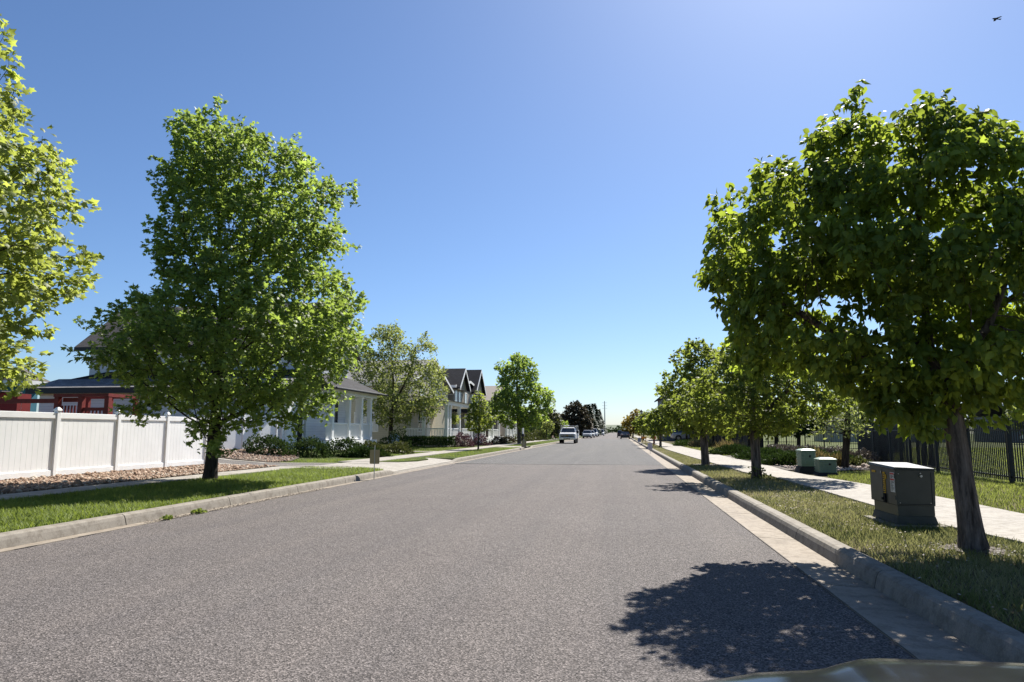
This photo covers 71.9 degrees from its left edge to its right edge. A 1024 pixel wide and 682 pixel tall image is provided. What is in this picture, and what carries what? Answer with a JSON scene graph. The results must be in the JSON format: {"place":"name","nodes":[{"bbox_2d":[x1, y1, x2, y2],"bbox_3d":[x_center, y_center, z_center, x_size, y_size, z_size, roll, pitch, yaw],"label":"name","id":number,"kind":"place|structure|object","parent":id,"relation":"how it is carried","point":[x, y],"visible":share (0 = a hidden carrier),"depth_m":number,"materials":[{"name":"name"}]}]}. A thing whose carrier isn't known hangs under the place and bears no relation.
{"place":"outdoors","nodes":[
{"label":"outdoors","id":0,"kind":"place"},
{"bbox_2d":[0,466,307,500],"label":"pavement","id":1,"kind":"structure","parent":0,"point":[62,490],"depth_m":17.58,"materials":[{"name":"concrete"}]},
{"bbox_2d":[0,469,365,532],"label":"lawn","id":2,"kind":"structure","parent":0,"point":[134,504],"depth_m":12.87,"materials":[{"name":"green plant"}]},
{"bbox_2d":[0,14,104,400],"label":"street tree","id":3,"kind":"object","parent":2,"relation":"on","point":[18,290],"visible":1,"depth_m":12.09,"materials":[{"name":"green plant"}]},
{"bbox_2d":[61,94,375,480],"bbox_3d":[-7.618,-1.548,19.604,7.307,10.929,7.541,-1,-7,8],"label":"street tree","id":4,"kind":"object","parent":2,"relation":"on","point":[167,324],"visible":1,"depth_m":18.55,"materials":[{"name":"green plant"}]},
{"bbox_2d":[0,465,383,531],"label":"grass strip","id":5,"kind":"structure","parent":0,"point":[65,506],"depth_m":14.18,"materials":[{"name":"green plant"}]},
{"bbox_2d":[218,459,333,464],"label":"alley","id":6,"kind":"structure","parent":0,"point":[234,462],"depth_m":28.55,"materials":[{"name":"concrete"}]},
{"bbox_2d":[223,455,368,462],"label":"lawn","id":7,"kind":"structure","parent":0,"point":[306,458],"depth_m":34.73,"materials":[{"name":"green plant"}]},
{"bbox_2d":[0,391,31,411],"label":"red shed","id":8,"kind":"structure","parent":7,"relation":"on","point":[24,407],"depth_m":33.91,"materials":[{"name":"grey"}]},
{"bbox_2d":[0,393,138,414],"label":"play set","id":9,"kind":"object","parent":7,"relation":"on","point":[84,404],"visible":0.32,"depth_m":26.69,"materials":[{"name":"red wood"}]},
{"bbox_2d":[221,454,298,461],"bbox_3d":[-12.136,5.453,34.057,5.800,0.400,8.000,-1,-7,8],"label":"rock bed","id":10,"kind":"object","parent":7,"relation":"on","point":[297,456],"visible":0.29,"depth_m":30.92,"materials":[{"name":"stone"}]},
{"bbox_2d":[203,414,277,449],"bbox_3d":[-13.694,4.668,35.921,0.152,2.100,5.448,-3,-8,19],"label":"vinyl fence","id":11,"kind":"object","parent":10,"relation":"on","point":[235,440],"visible":0.24,"depth_m":36.01,"materials":[{"name":"white plastic"}]},
{"bbox_2d":[242,433,297,455],"bbox_3d":[-11.888,5.038,34.331,2.868,1.152,2.188,-1,-7,8],"label":"bush","id":12,"kind":"object","parent":10,"relation":"on","point":[270,440],"visible":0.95,"depth_m":34.03,"materials":[{"name":"green plant"}]},
{"bbox_2d":[290,435,335,457],"bbox_3d":[-10.199,5.332,35.682,2.511,1.192,2.010,-1,-7,8],"label":"bush","id":13,"kind":"object","parent":10,"relation":"on","point":[322,449],"visible":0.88,"depth_m":35.39,"materials":[{"name":"green plant"}]},
{"bbox_2d":[218,458,369,465],"bbox_3d":[-20.763,4.971,29.848,29.988,0.512,2.430,-1,-7,8],"label":"alley edging","id":14,"kind":"object","parent":7,"relation":"on","point":[285,465],"visible":0.16,"depth_m":28.56,"materials":[{"name":"concrete"}]},
{"bbox_2d":[304,458,450,471],"bbox_3d":[-5.182,5.263,29.975,3.320,0.265,10.600,-1,-7,8],"label":"drive apron","id":15,"kind":"object","parent":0,"point":[395,466],"visible":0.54,"depth_m":28.33,"materials":[{"name":"concrete"}]},
{"bbox_2d":[379,457,427,461],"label":"grass island","id":16,"kind":"structure","parent":0,"point":[421,459],"depth_m":31.49,"materials":[{"name":"green plant"}]},
{"bbox_2d":[279,436,582,462],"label":"lawn","id":17,"kind":"structure","parent":0,"point":[433,456],"depth_m":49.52,"materials":[{"name":"green plant"}]},
{"bbox_2d":[0,369,49,411],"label":"neighbour house","id":18,"kind":"structure","parent":17,"relation":"on","point":[33,406],"depth_m":49.85,"materials":[{"name":"blue"}]},
{"bbox_2d":[0,448,297,494],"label":"river rocks","id":19,"kind":"object","parent":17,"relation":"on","point":[33,483],"visible":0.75,"depth_m":20.12,"materials":[{"name":"beige stone"}]},
{"bbox_2d":[25,302,387,449],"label":"white house","id":20,"kind":"structure","parent":17,"relation":"on","point":[340,425],"depth_m":42.90,"materials":[{"name":"white wood"}]},
{"bbox_2d":[285,402,294,448],"bbox_3d":[-12.488,4.757,39.754,0.052,2.650,1.100,-1,-7,8],"label":"side door","id":21,"kind":"structure","parent":20,"relation":"in","point":[287,432],"depth_m":39.64,"materials":[{"name":"white paint"}]},
{"bbox_2d":[327,436,364,456],"bbox_3d":[-8.807,5.625,37.494,2.580,1.154,2.100,-1,-7,8],"label":"bush","id":22,"kind":"object","parent":17,"relation":"on","point":[338,446],"visible":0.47,"depth_m":37.25,"materials":[{"name":"green plant"}]},
{"bbox_2d":[337,445,393,457],"bbox_3d":[-7.560,5.745,36.529,3.028,0.808,1.948,-1,-7,8],"label":"juniper","id":23,"kind":"object","parent":17,"relation":"on","point":[360,452],"visible":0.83,"depth_m":36.08,"materials":[{"name":"green plant"}]},
{"bbox_2d":[362,439,387,452],"bbox_3d":[-7.732,5.956,39.334,1.994,0.961,1.576,-1,-7,8],"label":"bush","id":24,"kind":"object","parent":17,"relation":"on","point":[373,443],"visible":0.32,"depth_m":39.26,"materials":[{"name":"green plant"}]},
{"bbox_2d":[377,426,413,449],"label":"bush","id":25,"kind":"object","parent":17,"relation":"on","point":[394,436],"visible":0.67,"depth_m":50.69,"materials":[{"name":"green plant"}]},
{"bbox_2d":[381,441,414,453],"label":"bush","id":26,"kind":"object","parent":17,"relation":"on","point":[406,449],"visible":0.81,"depth_m":41.67,"materials":[{"name":"green plant"}]},
{"bbox_2d":[350,319,452,435],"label":"yard tree","id":27,"kind":"object","parent":17,"relation":"on","point":[410,369],"visible":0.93,"depth_m":55.39,"materials":[{"name":"green plant"}]},
{"bbox_2d":[348,359,472,446],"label":"cream house","id":28,"kind":"structure","parent":17,"relation":"on","point":[440,425],"depth_m":60.50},
{"bbox_2d":[354,412,378,431],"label":"window","id":29,"kind":"structure","parent":28,"relation":"in","point":[375,427],"depth_m":60.01,"materials":[{"name":"grey glass"}]},
{"bbox_2d":[451,411,460,424],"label":"hanging basket","id":30,"kind":"object","parent":28,"relation":"hanging from","point":[455,420],"visible":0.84,"depth_m":61.10,"materials":[{"name":"green plant"}]},
{"bbox_2d":[402,435,455,446],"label":"hedge","id":31,"kind":"object","parent":17,"relation":"on","point":[442,440],"visible":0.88,"depth_m":52.56,"materials":[{"name":"green plant"}]},
{"bbox_2d":[450,431,474,446],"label":"bush","id":32,"kind":"object","parent":17,"relation":"on","point":[466,438],"visible":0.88,"depth_m":60.89,"materials":[{"name":"purple plant"}]},
{"bbox_2d":[443,368,499,442],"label":"taupe house","id":33,"kind":"structure","parent":17,"relation":"on","point":[464,383],"depth_m":79.56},
{"bbox_2d":[468,433,491,445],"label":"bush","id":34,"kind":"object","parent":17,"relation":"on","point":[485,442],"visible":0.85,"depth_m":66.75,"materials":[{"name":"purple plant"}]},
{"bbox_2d":[462,390,498,449],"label":"young tree","id":35,"kind":"object","parent":17,"relation":"on","point":[480,421],"visible":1,"depth_m":50.75,"materials":[{"name":"green plant"}]},
{"bbox_2d":[489,435,507,443],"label":"bush","id":36,"kind":"object","parent":17,"relation":"on","point":[502,439],"visible":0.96,"depth_m":74.58,"materials":[{"name":"purple plant"}]},
{"bbox_2d":[486,352,555,442],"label":"street tree","id":37,"kind":"object","parent":17,"relation":"on","point":[511,395],"visible":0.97,"depth_m":77.17,"materials":[{"name":"green plant"}]},
{"bbox_2d":[513,433,534,440],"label":"bush","id":38,"kind":"object","parent":17,"relation":"on","point":[527,436],"visible":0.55,"depth_m":94.68,"materials":[{"name":"green plant"}]},
{"bbox_2d":[514,423,554,439],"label":"hedge","id":39,"kind":"object","parent":17,"relation":"on","point":[532,428],"visible":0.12,"depth_m":111.04,"materials":[{"name":"green plant"}]},
{"bbox_2d":[530,429,548,439],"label":"bush","id":40,"kind":"object","parent":17,"relation":"on","point":[540,434],"visible":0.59,"depth_m":107.34,"materials":[{"name":"green plant"}]},
{"bbox_2d":[541,419,554,439],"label":"young tree","id":41,"kind":"object","parent":17,"relation":"on","point":[547,424],"visible":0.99,"depth_m":107.55,"materials":[{"name":"green plant"}]},
{"bbox_2d":[535,407,563,438],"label":"yard tree","id":42,"kind":"object","parent":17,"relation":"on","point":[556,421],"visible":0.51,"depth_m":117.20,"materials":[{"name":"green plant"}]},
{"bbox_2d":[558,400,593,436],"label":"copper tree","id":43,"kind":"object","parent":17,"relation":"on","point":[570,412],"visible":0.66,"depth_m":158.98,"materials":[{"name":"brown plant"}]},
{"bbox_2d":[583,404,601,434],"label":"conifer","id":44,"kind":"object","parent":17,"relation":"on","point":[590,409],"visible":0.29,"depth_m":221.86,"materials":[{"name":"green plant"}]},
{"bbox_2d":[337,438,554,462],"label":"pavement","id":45,"kind":"structure","parent":0,"point":[421,454],"depth_m":41.41,"materials":[{"name":"concrete"}]},
{"bbox_2d":[0,433,914,681],"bbox_3d":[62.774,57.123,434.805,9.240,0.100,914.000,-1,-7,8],"label":"road","id":46,"kind":"structure","parent":0,"point":[537,573],"depth_m":6.41,"materials":[{"name":"grey asphalt"}]},
{"bbox_2d":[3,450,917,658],"bbox_3d":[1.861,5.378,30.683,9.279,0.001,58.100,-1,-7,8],"label":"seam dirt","id":47,"kind":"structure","parent":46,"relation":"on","point":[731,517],"depth_m":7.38,"materials":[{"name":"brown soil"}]},
{"bbox_2d":[455,439,661,464],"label":"road patch","id":48,"kind":"object","parent":46,"relation":"on","point":[604,452],"visible":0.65,"depth_m":42.68,"materials":[{"name":"grey asphalt"}]},
{"bbox_2d":[558,425,578,442],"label":"service truck","id":49,"kind":"object","parent":48,"relation":"on","point":[569,433],"visible":1,"depth_m":85.84,"materials":[{"name":"white paint"}]},
{"bbox_2d":[619,431,630,438],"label":"parked car","id":50,"kind":"object","parent":46,"relation":"on","point":[624,434],"visible":0.98,"depth_m":134.89,"materials":[{"name":"grey paint"}]},
{"bbox_2d":[701,658,1023,681],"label":"car front","id":51,"kind":"object","parent":46,"relation":"on","point":[887,670],"visible":1,"depth_m":1.33,"materials":[{"name":"grey metal"}]},
{"bbox_2d":[480,386,516,439],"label":"brown house","id":52,"kind":"structure","parent":0,"point":[490,390],"depth_m":99.77,"materials":[{"name":"beige"}]},
{"bbox_2d":[0,0,1023,424],"label":"sky","id":53,"kind":"structure","parent":0,"point":[536,178],"materials":[{"name":"blue"}]},
{"bbox_2d":[329,432,970,459],"bbox_3d":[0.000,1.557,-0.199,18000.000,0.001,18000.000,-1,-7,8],"label":"ground","id":54,"kind":"structure","parent":0,"point":[529,446],"depth_m":41.22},
{"bbox_2d":[0,438,581,552],"bbox_3d":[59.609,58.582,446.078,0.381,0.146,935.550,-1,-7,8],"label":"gutter","id":55,"kind":"object","parent":54,"relation":"on","point":[70,537],"visible":0.19,"depth_m":11.29,"materials":[{"name":"concrete"}]},
{"bbox_2d":[145,488,326,522],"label":"leaf litter","id":56,"kind":"object","parent":55,"relation":"on","point":[239,504],"visible":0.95,"depth_m":13.98,"materials":[{"name":"brown plant"}]},
{"bbox_2d":[370,445,379,478],"bbox_3d":[-4.218,3.843,21.656,0.310,1.270,0.022,-1,-7,8],"label":"yard sign","id":57,"kind":"object","parent":55,"relation":"on","point":[374,456],"visible":0.93,"depth_m":21.69,"materials":[{"name":"metal"}]},
{"bbox_2d":[0,437,585,548],"bbox_3d":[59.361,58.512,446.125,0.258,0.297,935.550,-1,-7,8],"label":"kerb","id":58,"kind":"structure","parent":54,"relation":"on","point":[8,539],"depth_m":12.29,"materials":[{"name":"concrete"}]},
{"bbox_2d":[591,403,604,433],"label":"conifer","id":59,"kind":"object","parent":54,"relation":"on","point":[594,407],"visible":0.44,"depth_m":280.77,"materials":[{"name":"green plant"}]},
{"bbox_2d":[628,438,994,661],"bbox_3d":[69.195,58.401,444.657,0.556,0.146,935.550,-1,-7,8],"label":"gutter","id":60,"kind":"object","parent":54,"relation":"on","point":[917,636],"visible":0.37,"depth_m":6.38,"materials":[{"name":"concrete"}]},
{"bbox_2d":[630,437,1023,662],"bbox_3d":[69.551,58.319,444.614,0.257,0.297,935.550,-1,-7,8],"label":"kerb","id":61,"kind":"structure","parent":54,"relation":"on","point":[991,638],"depth_m":6.15,"materials":[{"name":"concrete"}]},
{"bbox_2d":[630,435,1023,633],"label":"lawn","id":62,"kind":"structure","parent":0,"point":[863,470],"depth_m":8.05,"materials":[{"name":"green plant"}]},
{"bbox_2d":[621,408,640,437],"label":"golden tree","id":63,"kind":"object","parent":62,"relation":"on","point":[626,424],"visible":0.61,"depth_m":138.68,"materials":[{"name":"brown plant"}]},
{"bbox_2d":[631,413,645,439],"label":"street tree","id":64,"kind":"object","parent":62,"relation":"on","point":[636,425],"visible":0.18,"depth_m":107.25,"materials":[{"name":"green plant"}]},
{"bbox_2d":[635,408,662,442],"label":"street tree","id":65,"kind":"object","parent":62,"relation":"on","point":[639,420],"visible":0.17,"depth_m":77.69,"materials":[{"name":"green plant"}]},
{"bbox_2d":[641,405,675,446],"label":"street tree","id":66,"kind":"object","parent":62,"relation":"on","point":[659,431],"visible":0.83,"depth_m":61.40,"materials":[{"name":"green plant"}]},
{"bbox_2d":[670,430,688,440],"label":"parked car","id":67,"kind":"object","parent":62,"relation":"on","point":[676,435],"visible":0.41,"depth_m":93.07,"materials":[{"name":"silver metal"}]},
{"bbox_2d":[672,439,699,446],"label":"juniper","id":68,"kind":"object","parent":62,"relation":"on","point":[684,442],"visible":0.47,"depth_m":62.83,"materials":[{"name":"green plant"}]},
{"bbox_2d":[654,337,749,464],"bbox_3d":[7.734,2.443,28.597,4.000,5.249,3.737,-1,-7,8],"label":"street tree","id":69,"kind":"object","parent":62,"relation":"on","point":[706,351],"visible":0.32,"depth_m":28.30,"materials":[{"name":"green plant"}]},
{"bbox_2d":[689,438,715,446],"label":"grass clump","id":70,"kind":"object","parent":62,"relation":"on","point":[693,443],"visible":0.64,"depth_m":59.22,"materials":[{"name":"plant"}]},
{"bbox_2d":[685,429,749,446],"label":"board fence","id":71,"kind":"object","parent":62,"relation":"on","point":[718,438],"visible":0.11,"depth_m":57.58,"materials":[{"name":"wood"}]},
{"bbox_2d":[709,443,750,454],"bbox_3d":[12.802,6.200,40.156,3.453,0.852,2.721,-1,-7,8],"label":"juniper","id":72,"kind":"object","parent":62,"relation":"on","point":[734,448],"visible":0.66,"depth_m":39.68,"materials":[{"name":"green plant"}]},
{"bbox_2d":[712,439,748,449],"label":"grass clump","id":73,"kind":"object","parent":62,"relation":"on","point":[721,443],"visible":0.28,"depth_m":45.35,"materials":[{"name":"plant"}]},
{"bbox_2d":[747,466,771,478],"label":"weed","id":74,"kind":"object","parent":62,"relation":"on","point":[760,474],"visible":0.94,"depth_m":19.76,"materials":[{"name":"green plant"}]},
{"bbox_2d":[663,330,857,478],"bbox_3d":[6.995,1.753,20.219,5.223,4.509,4.542,-1,-7,8],"label":"street tree","id":75,"kind":"object","parent":62,"relation":"on","point":[737,390],"visible":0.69,"depth_m":19.53,"materials":[{"name":"green plant"}]},
{"bbox_2d":[765,443,796,450],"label":"dry hedge","id":76,"kind":"object","parent":62,"relation":"on","point":[785,447],"visible":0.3,"depth_m":40.92,"materials":[{"name":"brown plant"}]},
{"bbox_2d":[724,455,869,470],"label":"pink gravel","id":77,"kind":"structure","parent":62,"relation":"on","point":[864,466],"depth_m":24.54,"materials":[{"name":"pink gravel"}]},
{"bbox_2d":[730,446,784,459],"bbox_3d":[11.781,5.345,33.297,2.933,0.811,4.443,-1,-7,8],"label":"juniper","id":78,"kind":"object","parent":77,"relation":"on","point":[746,453],"visible":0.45,"depth_m":32.72,"materials":[{"name":"green plant"}]},
{"bbox_2d":[761,449,797,465],"bbox_3d":[10.881,4.619,27.633,2.441,0.777,2.795,-6,-9,38],"label":"juniper","id":79,"kind":"object","parent":77,"relation":"on","point":[787,457],"visible":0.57,"depth_m":27.08,"materials":[{"name":"green plant"}]},
{"bbox_2d":[785,444,828,451],"bbox_3d":[14.986,5.502,35.250,3.284,0.776,2.280,-1,-7,8],"label":"dry hedge","id":80,"kind":"object","parent":77,"relation":"on","point":[820,447],"visible":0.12,"depth_m":35.01,"materials":[{"name":"brown plant"}]},
{"bbox_2d":[796,445,829,459],"bbox_3d":[10.969,4.165,25.540,1.385,0.926,1.318,-3,-8,25],"label":"grass clump","id":81,"kind":"object","parent":77,"relation":"on","point":[818,453],"visible":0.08,"depth_m":25.36,"materials":[{"name":"plant"}]},
{"bbox_2d":[826,451,849,466],"bbox_3d":[11.487,4.191,25.129,0.978,0.740,0.986,2,-8,-18],"label":"grass clump","id":82,"kind":"object","parent":77,"relation":"on","point":[838,458],"visible":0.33,"depth_m":25.00,"materials":[{"name":"plant"}]},
{"bbox_2d":[805,389,871,467],"bbox_3d":[11.575,2.903,24.978,2.972,3.411,2.392,7,-10,-44],"label":"deciduous tree","id":83,"kind":"object","parent":77,"relation":"on","point":[846,427],"visible":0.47,"depth_m":24.61,"materials":[{"name":"green plant"}]},
{"bbox_2d":[824,445,853,453],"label":"dry hedge","id":84,"kind":"object","parent":77,"relation":"on","point":[830,449],"visible":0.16,"depth_m":30.74,"materials":[{"name":"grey plant"}]},
{"bbox_2d":[849,455,872,465],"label":"bush","id":85,"kind":"object","parent":77,"relation":"on","point":[859,459],"visible":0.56,"depth_m":25.90,"materials":[{"name":"green plant"}]},
{"bbox_2d":[850,447,879,461],"bbox_3d":[13.921,4.581,28.207,1.500,0.756,1.564,5,-9,-35],"label":"dry hedge","id":86,"kind":"object","parent":77,"relation":"on","point":[860,452],"visible":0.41,"depth_m":27.99,"materials":[{"name":"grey plant"}]},
{"bbox_2d":[794,449,815,473],"bbox_3d":[9.464,3.875,22.787,0.605,0.795,0.716,-1,-7,8],"label":"utility pedestal","id":87,"kind":"object","parent":62,"relation":"on","point":[805,461],"visible":0.91,"depth_m":22.52,"materials":[{"name":"green plastic"}]},
{"bbox_2d":[812,457,838,475],"bbox_3d":[9.619,3.859,21.721,0.661,0.555,0.662,-1,-7,8],"label":"utility pedestal","id":88,"kind":"object","parent":62,"relation":"on","point":[825,466],"visible":1,"depth_m":21.48,"materials":[{"name":"green plastic"}]},
{"bbox_2d":[676,455,1011,609],"bbox_3d":[6.886,4.033,21.385,1.948,0.091,34.964,-1,-7,8],"label":"fallen blossom","id":89,"kind":"object","parent":62,"relation":"on","point":[828,523],"visible":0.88,"depth_m":12.01,"materials":[{"name":"beige plant"}]},
{"bbox_2d":[692,79,1023,549],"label":"street tree","id":90,"kind":"object","parent":62,"relation":"on","point":[903,270],"visible":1,"depth_m":8.08,"materials":[{"name":"green plant"}]},
{"bbox_2d":[864,515,947,528],"bbox_3d":[5.681,2.689,10.247,0.710,0.165,1.180,-1,-7,8],"label":"concrete pad","id":91,"kind":"object","parent":62,"relation":"on","point":[879,520],"visible":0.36,"depth_m":9.72,"materials":[{"name":"grey concrete"}]},
{"bbox_2d":[868,462,938,524],"bbox_3d":[5.691,2.243,10.303,0.585,0.905,1.035,-1,-7,8],"label":"utility box","id":92,"kind":"object","parent":91,"relation":"on","point":[902,493],"visible":0.96,"depth_m":9.88,"materials":[{"name":"green paint"}]},
{"bbox_2d":[828,470,1023,512],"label":"grass","id":93,"kind":"structure","parent":62,"relation":"on","point":[987,483],"depth_m":15.96,"materials":[{"name":"green plant"}]},
{"bbox_2d":[938,544,1013,554],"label":"bare earth","id":94,"kind":"structure","parent":62,"relation":"on","point":[989,551],"depth_m":7.91,"materials":[{"name":"soil"}]},
{"bbox_2d":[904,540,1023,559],"bbox_3d":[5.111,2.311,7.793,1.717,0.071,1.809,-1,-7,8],"label":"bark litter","id":95,"kind":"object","parent":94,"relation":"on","point":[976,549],"visible":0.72,"depth_m":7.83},
{"bbox_2d":[631,435,1023,543],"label":"pavement","id":96,"kind":"structure","parent":0,"point":[1003,523],"depth_m":15.00,"materials":[{"name":"concrete"}]},
{"bbox_2d":[642,434,1023,481],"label":"park lawn","id":97,"kind":"structure","parent":0,"point":[818,443],"depth_m":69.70,"materials":[{"name":"green plant"}]},
{"bbox_2d":[654,388,741,440],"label":"grey house","id":98,"kind":"structure","parent":97,"relation":"on","point":[659,400],"depth_m":101.47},
{"bbox_2d":[786,403,827,446],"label":"lawn tree","id":99,"kind":"object","parent":97,"relation":"on","point":[800,433],"visible":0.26,"depth_m":47.62,"materials":[{"name":"green plant"}]},
{"bbox_2d":[749,429,903,452],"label":"iron fence","id":100,"kind":"object","parent":97,"relation":"on","point":[853,448],"visible":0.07,"depth_m":48.85,"materials":[{"name":"black metal"}]},
{"bbox_2d":[840,386,897,426],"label":"tree","id":101,"kind":"object","parent":97,"relation":"on","point":[864,422],"visible":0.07,"depth_m":76.48,"materials":[{"name":"green plant"}]},
{"bbox_2d":[814,407,942,441],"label":"pale house","id":102,"kind":"structure","parent":97,"relation":"on","point":[828,437],"depth_m":86.47,"materials":[{"name":"beige"}]},
{"bbox_2d":[857,418,1023,483],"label":"iron fence","id":103,"kind":"object","parent":97,"relation":"on","point":[873,443],"visible":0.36,"depth_m":21.35,"materials":[{"name":"black metal"}]},
{"bbox_2d":[967,403,1023,442],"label":"blue grey house","id":104,"kind":"structure","parent":97,"relation":"on","point":[980,414],"depth_m":88.99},
{"bbox_2d":[1005,402,1023,434],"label":"tree","id":105,"kind":"object","parent":97,"relation":"on","point":[1014,407],"visible":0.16,"depth_m":70.81,"materials":[{"name":"green plant"}]},
{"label":"rock bed","id":106,"kind":"structure","parent":0,"visible":0},
{"bbox_2d":[0,407,208,479],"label":"vinyl fence","id":107,"kind":"object","parent":106,"relation":"on","point":[39,444],"visible":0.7,"depth_m":20.83,"materials":[{"name":"white plastic"}]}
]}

